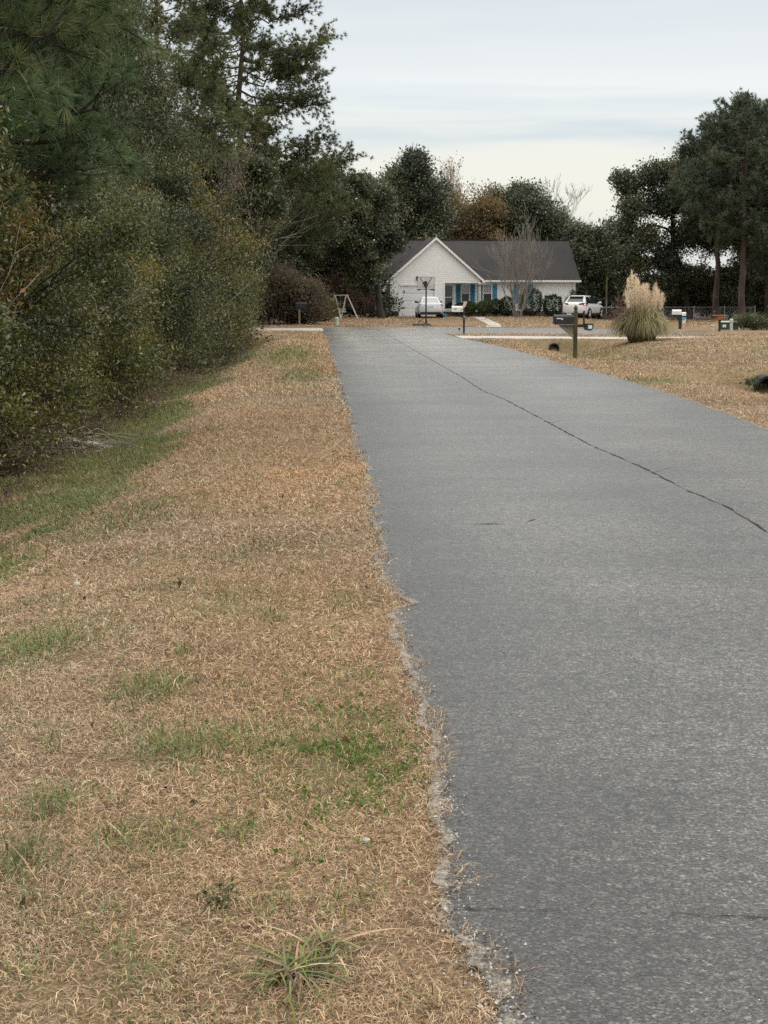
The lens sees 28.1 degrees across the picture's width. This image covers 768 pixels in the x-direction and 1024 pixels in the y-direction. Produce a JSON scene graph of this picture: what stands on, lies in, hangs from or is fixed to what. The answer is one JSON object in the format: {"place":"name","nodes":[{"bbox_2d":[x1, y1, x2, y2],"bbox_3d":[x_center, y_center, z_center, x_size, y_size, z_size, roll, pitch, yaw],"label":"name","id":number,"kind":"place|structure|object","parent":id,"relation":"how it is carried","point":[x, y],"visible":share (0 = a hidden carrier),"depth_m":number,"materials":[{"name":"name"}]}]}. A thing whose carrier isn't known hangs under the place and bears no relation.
{"place":"outdoors","nodes":[
{"label":"outdoors","id":0,"kind":"place"},
{"bbox_2d":[253,328,322,330],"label":"driveway","id":1,"kind":"structure","parent":0,"point":[294,329],"depth_m":75.99,"materials":[{"name":"concrete"}]},
{"bbox_2d":[0,313,767,1023],"bbox_3d":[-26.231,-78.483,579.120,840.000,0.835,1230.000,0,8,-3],"label":"ground","id":2,"kind":"structure","parent":0,"point":[320,619],"depth_m":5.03,"materials":[{"name":"plant"}]},
{"bbox_2d":[0,427,37,502],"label":"dry brush","id":3,"kind":"object","parent":2,"relation":"on","point":[20,488],"visible":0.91,"depth_m":14.56,"materials":[{"name":"green plant"}]},
{"bbox_2d":[0,86,54,510],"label":"wax myrtle","id":4,"kind":"object","parent":2,"relation":"on","point":[5,149],"visible":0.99,"depth_m":12.78,"materials":[{"name":"green plant"}]},
{"bbox_2d":[0,203,59,317],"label":"sapling","id":5,"kind":"object","parent":2,"relation":"on","point":[24,289],"visible":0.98,"depth_m":15.25,"materials":[{"name":"brown plant"}]},
{"bbox_2d":[0,187,65,464],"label":"wax myrtle","id":6,"kind":"object","parent":2,"relation":"on","point":[11,337],"visible":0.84,"depth_m":15.36,"materials":[{"name":"green plant"}]},
{"bbox_2d":[0,397,104,475],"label":"dry brush","id":7,"kind":"object","parent":2,"relation":"on","point":[28,438],"visible":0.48,"depth_m":16.94,"materials":[{"name":"brown plant"}]},
{"bbox_2d":[0,138,132,438],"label":"wax myrtle","id":8,"kind":"object","parent":2,"relation":"on","point":[89,322],"visible":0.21,"depth_m":20.56,"materials":[{"name":"green plant"}]},
{"bbox_2d":[0,159,141,478],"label":"wax myrtle","id":9,"kind":"object","parent":2,"relation":"on","point":[32,221],"visible":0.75,"depth_m":17.94,"materials":[{"name":"green plant"}]},
{"bbox_2d":[12,0,132,204],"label":"evergreen tree","id":10,"kind":"object","parent":2,"relation":"on","point":[27,115],"visible":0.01,"depth_m":34.33,"materials":[{"name":"green plant"}]},
{"bbox_2d":[8,422,142,456],"bbox_3d":[-3.958,-0.892,19.172,2.057,0.340,2.086,0,8,-3],"label":"brush pile","id":11,"kind":"object","parent":2,"relation":"on","point":[98,443],"visible":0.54,"depth_m":19.15,"materials":[{"name":"grey plant"}]},
{"bbox_2d":[6,202,145,432],"bbox_3d":[-4.426,-2.375,19.299,2.833,2.997,1.501,7,11,42],"label":"sapling","id":12,"kind":"object","parent":2,"relation":"on","point":[93,328],"visible":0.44,"depth_m":18.86,"materials":[{"name":"brown plant"}]},
{"bbox_2d":[26,385,150,435],"bbox_3d":[-4.453,-1.256,20.963,1.722,1.049,4.392,1,8,11],"label":"dry brush","id":13,"kind":"object","parent":2,"relation":"on","point":[97,426],"visible":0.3,"depth_m":21.27,"materials":[{"name":"green plant"}]},
{"bbox_2d":[0,0,194,264],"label":"pine tree","id":14,"kind":"object","parent":2,"relation":"on","point":[20,72],"visible":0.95,"depth_m":16.95,"materials":[{"name":"green plant"}]},
{"bbox_2d":[13,145,181,410],"bbox_3d":[-5.999,-3.678,27.101,4.879,5.717,5.435,0,8,-3],"label":"wax myrtle","id":15,"kind":"object","parent":2,"relation":"on","point":[97,198],"visible":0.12,"depth_m":26.57,"materials":[{"name":"green plant"}]},
{"bbox_2d":[9,186,186,421],"bbox_3d":[-5.254,-3.059,23.920,4.604,4.729,4.353,7,11,43],"label":"wax myrtle","id":16,"kind":"object","parent":2,"relation":"on","point":[125,320],"visible":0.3,"depth_m":23.89,"materials":[{"name":"green plant"}]},
{"bbox_2d":[31,0,166,297],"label":"evergreen tree","id":17,"kind":"object","parent":2,"relation":"on","point":[130,55],"visible":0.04,"depth_m":41.03,"materials":[{"name":"green plant"}]},
{"bbox_2d":[56,384,178,418],"bbox_3d":[-4.546,-1.747,24.813,1.606,0.867,3.915,5,9,30],"label":"dry brush","id":18,"kind":"object","parent":2,"relation":"on","point":[146,404],"visible":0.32,"depth_m":25.09,"materials":[{"name":"green plant"}]},
{"bbox_2d":[72,187,193,395],"bbox_3d":[-6.167,-4.084,30.637,4.811,5.223,4.696,0,8,-3],"label":"wax myrtle","id":19,"kind":"object","parent":2,"relation":"on","point":[163,252],"visible":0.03,"depth_m":30.45,"materials":[{"name":"green plant"}]},
{"bbox_2d":[87,365,183,401],"bbox_3d":[-4.650,-2.327,28.925,1.752,0.938,4.033,0,8,-2],"label":"dry brush","id":20,"kind":"object","parent":2,"relation":"on","point":[148,388],"visible":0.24,"depth_m":29.02,"materials":[{"name":"green plant"}]},
{"bbox_2d":[89,0,190,191],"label":"evergreen tree","id":21,"kind":"object","parent":2,"relation":"on","point":[138,138],"visible":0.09,"depth_m":48.54,"materials":[{"name":"green plant"}]},
{"bbox_2d":[52,154,243,382],"bbox_3d":[-5.895,-5.387,34.816,4.566,5.645,4.826,8,11,44],"label":"wax myrtle","id":22,"kind":"object","parent":2,"relation":"on","point":[174,312],"visible":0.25,"depth_m":34.76,"materials":[{"name":"green plant"}]},
{"bbox_2d":[111,17,207,208],"bbox_3d":[-9.362,-11.854,55.234,5.638,11.617,6.067,5,9,30],"label":"evergreen tree","id":23,"kind":"object","parent":2,"relation":"on","point":[155,86],"visible":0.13,"depth_m":55.08,"materials":[{"name":"green plant"}]},
{"bbox_2d":[103,176,245,374],"bbox_3d":[-6.242,-5.319,38.298,5.680,5.975,5.099,0,8,2],"label":"wax myrtle","id":24,"kind":"object","parent":2,"relation":"on","point":[203,232],"visible":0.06,"depth_m":38.67,"materials":[{"name":"green plant"}]},
{"bbox_2d":[137,115,222,205],"bbox_3d":[-9.103,-11.592,62.844,5.604,9.428,5.493,-2,8,-14],"label":"evergreen tree","id":25,"kind":"object","parent":2,"relation":"on","point":[178,161],"visible":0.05,"depth_m":61.68,"materials":[{"name":"green plant"}]},
{"bbox_2d":[107,0,256,174],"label":"pine tree","id":26,"kind":"object","parent":2,"relation":"on","point":[213,71],"visible":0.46,"depth_m":68.79,"materials":[{"name":"green plant"}]},
{"bbox_2d":[151,360,217,387],"bbox_3d":[-4.662,-2.980,33.739,1.722,0.839,4.392,-6,10,-37],"label":"dry brush","id":27,"kind":"object","parent":2,"relation":"on","point":[183,379],"visible":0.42,"depth_m":33.31,"materials":[{"name":"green plant"}]},
{"bbox_2d":[153,352,240,373],"bbox_3d":[-5.116,-3.693,38.707,3.915,0.963,1.606,-4,9,-28],"label":"dry brush","id":28,"kind":"object","parent":2,"relation":"on","point":[197,365],"visible":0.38,"depth_m":38.73,"materials":[{"name":"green plant"}]},
{"bbox_2d":[110,152,286,367],"bbox_3d":[-6.294,-6.471,42.549,6.735,7.491,6.900,5,9,33],"label":"wax myrtle","id":29,"kind":"object","parent":2,"relation":"on","point":[172,183],"visible":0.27,"depth_m":42.22,"materials":[{"name":"green plant"}]},
{"bbox_2d":[175,230,236,357],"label":"wax myrtle","id":30,"kind":"object","parent":2,"relation":"on","point":[215,297],"depth_m":47.53,"materials":[{"name":"green plant"}]},
{"bbox_2d":[0,368,430,1015],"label":"fallen leaves","id":31,"kind":"object","parent":2,"relation":"on","point":[316,736],"visible":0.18,"depth_m":7.35,"materials":[{"name":"brown plant"}]},
{"bbox_2d":[166,208,276,353],"bbox_3d":[-7.010,-7.324,51.525,6.146,6.466,5.518,-6,10,-38],"label":"wax myrtle","id":32,"kind":"object","parent":2,"relation":"on","point":[247,325],"visible":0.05,"depth_m":51.75,"materials":[{"name":"green plant"}]},
{"bbox_2d":[180,209,262,333],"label":"wax myrtle","id":33,"kind":"object","parent":2,"relation":"on","point":[238,224],"visible":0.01,"depth_m":62.03,"materials":[{"name":"green plant"}]},
{"bbox_2d":[126,155,317,363],"bbox_3d":[-4.007,-5.840,35.793,4.848,5.341,3.812,-3,9,-23],"label":"sapling","id":34,"kind":"object","parent":2,"relation":"on","point":[247,256],"visible":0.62,"depth_m":36.05,"materials":[{"name":"brown plant"}]},
{"bbox_2d":[198,346,248,364],"bbox_3d":[-5.460,-4.465,44.343,4.033,0.893,1.752,7,10,41],"label":"dry brush","id":35,"kind":"object","parent":2,"relation":"on","point":[228,357],"visible":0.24,"depth_m":43.51,"materials":[{"name":"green plant"}]},
{"bbox_2d":[196,872,254,916],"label":"weed","id":36,"kind":"object","parent":2,"relation":"on","point":[226,889],"visible":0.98,"depth_m":3.84,"materials":[{"name":"green plant"}]},
{"bbox_2d":[197,238,256,345],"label":"wax myrtle","id":37,"kind":"object","parent":2,"relation":"on","point":[235,298],"depth_m":55.54,"materials":[{"name":"green plant"}]},
{"bbox_2d":[174,133,296,310],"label":"evergreen tree","id":38,"kind":"object","parent":2,"relation":"on","point":[265,174],"visible":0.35,"depth_m":75.18,"materials":[{"name":"green plant"}]},
{"bbox_2d":[198,121,283,234],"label":"bare tree","id":39,"kind":"object","parent":2,"relation":"on","point":[233,176],"visible":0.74,"depth_m":66.16,"materials":[{"name":"grey plant"}]},
{"bbox_2d":[152,0,374,258],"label":"pine tree","id":40,"kind":"object","parent":2,"relation":"on","point":[311,194],"visible":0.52,"depth_m":83.06,"materials":[{"name":"green plant"}]},
{"bbox_2d":[252,254,311,324],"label":"bare bush","id":41,"kind":"object","parent":2,"relation":"on","point":[275,291],"visible":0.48,"depth_m":90.56,"materials":[{"name":"plant"}]},
{"bbox_2d":[215,928,368,1003],"bbox_3d":[-0.193,1.014,3.441,0.353,0.041,0.334,-3,9,-23],"label":"grass clump","id":42,"kind":"object","parent":2,"relation":"on","point":[299,962],"visible":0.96,"depth_m":3.43,"materials":[{"name":"plant"}]},
{"bbox_2d":[246,258,339,323],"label":"thicket bush","id":43,"kind":"object","parent":2,"relation":"on","point":[290,317],"visible":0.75,"depth_m":91.25,"materials":[{"name":"brown plant"}]},
{"bbox_2d":[158,665,440,888],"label":"weeds","id":44,"kind":"object","parent":2,"relation":"on","point":[336,753],"visible":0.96,"depth_m":5.01,"materials":[{"name":"green plant"}]},
{"bbox_2d":[296,303,306,324],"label":"mailbox","id":45,"kind":"object","parent":2,"relation":"on","point":[299,306],"visible":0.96,"depth_m":89.16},
{"bbox_2d":[256,167,360,297],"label":"evergreen tree","id":46,"kind":"object","parent":2,"relation":"on","point":[292,253],"visible":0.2,"depth_m":100.79,"materials":[{"name":"green plant"}]},
{"bbox_2d":[287,285,342,323],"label":"bare bush","id":47,"kind":"object","parent":2,"relation":"on","point":[320,308],"visible":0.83,"depth_m":91.05,"materials":[{"name":"plant"}]},
{"bbox_2d":[254,923,401,973],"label":"grass clump","id":48,"kind":"object","parent":2,"relation":"on","point":[329,941],"visible":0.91,"depth_m":3.58,"materials":[{"name":"plant"}]},
{"bbox_2d":[314,295,344,321],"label":"thicket bush","id":49,"kind":"object","parent":2,"relation":"on","point":[334,308],"visible":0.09,"depth_m":96.80,"materials":[{"name":"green plant"}]},
{"bbox_2d":[319,268,355,305],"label":"bare bush","id":50,"kind":"object","parent":2,"relation":"on","point":[334,280],"visible":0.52,"depth_m":108.34,"materials":[{"name":"plant"}]},
{"bbox_2d":[306,247,378,314],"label":"thicket bush","id":51,"kind":"object","parent":2,"relation":"on","point":[335,264],"visible":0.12,"depth_m":109.26,"materials":[{"name":"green plant"}]},
{"bbox_2d":[332,295,357,318],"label":"swing set","id":52,"kind":"object","parent":2,"relation":"on","point":[340,310],"visible":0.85,"depth_m":103.66,"materials":[{"name":"metal"}]},
{"bbox_2d":[296,213,406,315],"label":"evergreen tree","id":53,"kind":"object","parent":2,"relation":"on","point":[390,300],"visible":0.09,"depth_m":109.41,"materials":[{"name":"green plant"}]},
{"bbox_2d":[337,280,391,316],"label":"bare bush","id":54,"kind":"object","parent":2,"relation":"on","point":[359,294],"visible":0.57,"depth_m":107.08,"materials":[{"name":"plant"}]},
{"bbox_2d":[321,157,412,317],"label":"evergreen tree","id":55,"kind":"object","parent":2,"relation":"on","point":[365,256],"visible":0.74,"depth_m":102.39,"materials":[{"name":"green plant"}]},
{"bbox_2d":[365,302,390,316],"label":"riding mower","id":56,"kind":"object","parent":2,"relation":"on","point":[372,309],"visible":0.6,"depth_m":106.03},
{"bbox_2d":[370,142,462,238],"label":"evergreen tree","id":57,"kind":"object","parent":2,"relation":"on","point":[423,207],"visible":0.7,"depth_m":124.03,"materials":[{"name":"green plant"}]},
{"bbox_2d":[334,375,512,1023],"bbox_3d":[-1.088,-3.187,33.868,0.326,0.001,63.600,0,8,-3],"label":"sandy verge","id":58,"kind":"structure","parent":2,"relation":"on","point":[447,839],"depth_m":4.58,"materials":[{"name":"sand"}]},
{"bbox_2d":[413,277,434,325],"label":"basketball hoop","id":59,"kind":"object","parent":2,"relation":"on","point":[425,283],"visible":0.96,"depth_m":88.68,"materials":[{"name":"metal"}]},
{"bbox_2d":[436,150,473,235],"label":"autumn tree","id":60,"kind":"object","parent":2,"relation":"on","point":[451,172],"visible":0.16,"depth_m":136.67,"materials":[{"name":"brown plant"}]},
{"bbox_2d":[452,301,468,333],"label":"mailbox","id":61,"kind":"object","parent":2,"relation":"on","point":[458,309],"visible":0.99,"depth_m":67.73,"materials":[{"name":"white metal"}]},
{"bbox_2d":[463,300,476,316],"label":"clipped shrub","id":62,"kind":"object","parent":2,"relation":"on","point":[471,307],"visible":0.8,"depth_m":109.38,"materials":[{"name":"green plant"}]},
{"bbox_2d":[377,236,580,316],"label":"house","id":63,"kind":"structure","parent":2,"relation":"on","point":[449,265],"depth_m":112.22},
{"bbox_2d":[398,284,435,316],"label":"garage door","id":64,"kind":"structure","parent":63,"relation":"in","point":[409,300],"depth_m":110.31,"materials":[{"name":"metal"}]},
{"bbox_2d":[445,284,455,309],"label":"door","id":65,"kind":"structure","parent":63,"relation":"in","point":[450,289],"depth_m":111.94,"materials":[{"name":"white glass"}]},
{"bbox_2d":[461,284,469,301],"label":"window","id":66,"kind":"structure","parent":63,"relation":"in","point":[465,288],"depth_m":112.08,"materials":[{"name":"white glass"}]},
{"bbox_2d":[483,284,491,300],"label":"window","id":67,"kind":"structure","parent":63,"relation":"in","point":[487,288],"depth_m":112.24,"materials":[{"name":"white glass"}]},
{"bbox_2d":[442,179,520,239],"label":"autumn tree","id":68,"kind":"object","parent":2,"relation":"on","point":[472,214],"visible":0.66,"depth_m":128.84,"materials":[{"name":"orange plant"}]},
{"bbox_2d":[476,300,492,315],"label":"clipped shrub","id":69,"kind":"object","parent":2,"relation":"on","point":[484,307],"visible":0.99,"depth_m":109.34,"materials":[{"name":"green plant"}]},
{"bbox_2d":[489,298,504,316],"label":"clipped shrub","id":70,"kind":"object","parent":2,"relation":"on","point":[496,303],"visible":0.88,"depth_m":110.24,"materials":[{"name":"green plant"}]},
{"bbox_2d":[498,296,512,316],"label":"clipped shrub","id":71,"kind":"object","parent":2,"relation":"on","point":[506,311],"visible":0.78,"depth_m":109.86,"materials":[{"name":"green plant"}]},
{"bbox_2d":[474,199,556,317],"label":"crape myrtle","id":72,"kind":"object","parent":2,"relation":"on","point":[530,268],"visible":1,"depth_m":105.57,"materials":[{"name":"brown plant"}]},
{"bbox_2d":[476,176,581,239],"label":"evergreen tree","id":73,"kind":"object","parent":2,"relation":"on","point":[546,212],"visible":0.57,"depth_m":130.59,"materials":[{"name":"green plant"}]},
{"bbox_2d":[519,286,543,315],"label":"clipped shrub","id":74,"kind":"object","parent":2,"relation":"on","point":[529,310],"visible":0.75,"depth_m":110.02,"materials":[{"name":"green plant"}]},
{"bbox_2d":[542,293,562,316],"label":"clipped shrub","id":75,"kind":"object","parent":2,"relation":"on","point":[550,307],"visible":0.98,"depth_m":109.68,"materials":[{"name":"green plant"}]},
{"bbox_2d":[540,172,605,226],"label":"bare tree","id":76,"kind":"object","parent":2,"relation":"on","point":[573,196],"visible":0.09,"depth_m":139.00,"materials":[{"name":"grey plant"}]},
{"bbox_2d":[553,305,593,357],"bbox_3d":[4.856,-4.500,39.599,0.995,1.675,0.497,0,8,-4],"label":"mailbox","id":77,"kind":"object","parent":2,"relation":"on","point":[568,324],"visible":1,"depth_m":39.50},
{"bbox_2d":[562,295,602,318],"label":"parked car","id":78,"kind":"object","parent":2,"relation":"on","point":[589,305],"visible":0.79,"depth_m":106.36,"materials":[{"name":"white metal"}]},
{"bbox_2d":[555,216,628,318],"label":"evergreen tree","id":79,"kind":"object","parent":2,"relation":"on","point":[593,252],"visible":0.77,"depth_m":118.87,"materials":[{"name":"green plant"}]},
{"bbox_2d":[605,276,607,319],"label":"wooden pole","id":80,"kind":"object","parent":2,"relation":"on","point":[606,297],"visible":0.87,"depth_m":110.20,"materials":[{"name":"wood"}]},
{"bbox_2d":[593,214,643,312],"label":"evergreen tree","id":81,"kind":"object","parent":2,"relation":"on","point":[610,229],"visible":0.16,"depth_m":122.23,"materials":[{"name":"green plant"}]},
{"bbox_2d":[601,294,648,324],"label":"bare bush","id":82,"kind":"object","parent":2,"relation":"on","point":[617,312],"visible":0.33,"depth_m":89.80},
{"bbox_2d":[606,147,714,318],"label":"evergreen tree","id":83,"kind":"object","parent":2,"relation":"on","point":[672,270],"visible":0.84,"depth_m":115.42,"materials":[{"name":"green plant"}]},
{"bbox_2d":[601,306,754,319],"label":"chain link fence","id":84,"kind":"object","parent":2,"relation":"on","point":[690,312],"visible":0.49,"depth_m":112.19,"materials":[{"name":"metal"}]},
{"bbox_2d":[672,309,685,328],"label":"mailbox","id":85,"kind":"object","parent":2,"relation":"on","point":[680,319],"visible":0.98,"depth_m":78.57,"materials":[{"name":"white metal"}]},
{"bbox_2d":[658,257,735,318],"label":"bush","id":86,"kind":"object","parent":2,"relation":"on","point":[700,292],"visible":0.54,"depth_m":118.12,"materials":[{"name":"green plant"}]},
{"bbox_2d":[659,138,750,319],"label":"pine tree","id":87,"kind":"object","parent":2,"relation":"on","point":[693,221],"visible":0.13,"depth_m":111.68,"materials":[{"name":"green plant"}]},
{"bbox_2d":[662,89,766,314],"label":"pine tree","id":88,"kind":"object","parent":2,"relation":"on","point":[688,153],"visible":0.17,"depth_m":114.27,"materials":[{"name":"green plant"}]},
{"bbox_2d":[667,86,767,318],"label":"pine tree","id":89,"kind":"object","parent":2,"relation":"on","point":[726,155],"visible":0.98,"depth_m":102.36,"materials":[{"name":"green plant"}]},
{"bbox_2d":[713,307,725,331],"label":"signpost","id":90,"kind":"object","parent":2,"relation":"on","point":[719,318],"visible":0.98,"depth_m":72.71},
{"bbox_2d":[721,321,737,329],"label":"utility box","id":91,"kind":"object","parent":2,"relation":"on","point":[725,325],"visible":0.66,"depth_m":76.02,"materials":[{"name":"metal"}]},
{"bbox_2d":[700,256,764,318],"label":"bush","id":92,"kind":"object","parent":2,"relation":"on","point":[728,297],"visible":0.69,"depth_m":115.93,"materials":[{"name":"green plant"}]},
{"bbox_2d":[723,98,767,315],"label":"pine tree","id":93,"kind":"object","parent":2,"relation":"on","point":[758,126],"visible":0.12,"depth_m":111.71,"materials":[{"name":"green plant"}]},
{"bbox_2d":[726,117,767,284],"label":"pine tree","id":94,"kind":"object","parent":2,"relation":"on","point":[762,253],"visible":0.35,"depth_m":105.53,"materials":[{"name":"green plant"}]},
{"bbox_2d":[730,310,767,329],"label":"loose shrub","id":95,"kind":"object","parent":2,"relation":"on","point":[754,321],"visible":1,"depth_m":75.89,"materials":[{"name":"green plant"}]},
{"bbox_2d":[736,371,761,386],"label":"weed","id":96,"kind":"object","parent":2,"relation":"on","point":[748,383],"visible":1,"depth_m":31.98,"materials":[{"name":"green plant"}]},
{"bbox_2d":[749,257,764,313],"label":"bush","id":97,"kind":"object","parent":2,"relation":"on","point":[761,300],"visible":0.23,"depth_m":115.98,"materials":[{"name":"green plant"}]},
{"bbox_2d":[753,374,767,391],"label":"culvert pipe","id":98,"kind":"object","parent":2,"relation":"on","point":[762,376],"visible":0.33,"depth_m":32.19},
{"bbox_2d":[114,0,767,275],"label":"sky","id":99,"kind":"structure","parent":0,"point":[581,90],"materials":[{"name":"white"}]},
{"bbox_2d":[411,316,491,326],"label":"driveway","id":100,"kind":"structure","parent":0,"point":[447,321],"depth_m":93.99,"materials":[{"name":"concrete"}]},
{"bbox_2d":[415,295,442,317],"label":"parked car","id":101,"kind":"object","parent":100,"relation":"on","point":[434,306],"visible":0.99,"depth_m":103.93,"materials":[{"name":"silver metal"}]},
{"bbox_2d":[474,317,500,327],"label":"path","id":102,"kind":"structure","parent":0,"point":[493,323],"depth_m":94.52,"materials":[{"name":"concrete"}]},
{"bbox_2d":[322,327,767,1023],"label":"road","id":103,"kind":"structure","parent":0,"point":[618,857],"depth_m":6.48,"materials":[{"name":"asphalt"}]},
{"bbox_2d":[328,343,767,1023],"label":"gravel","id":104,"kind":"structure","parent":0,"point":[452,809],"depth_m":3.95,"materials":[{"name":"gravel"}]},
{"bbox_2d":[455,336,710,339],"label":"driveway","id":105,"kind":"structure","parent":0,"point":[527,337],"depth_m":59.80,"materials":[{"name":"concrete"}]},
{"bbox_2d":[608,270,676,341],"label":"pampas grass","id":106,"kind":"object","parent":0,"point":[638,324],"depth_m":55.36,"materials":[{"name":"plant"}]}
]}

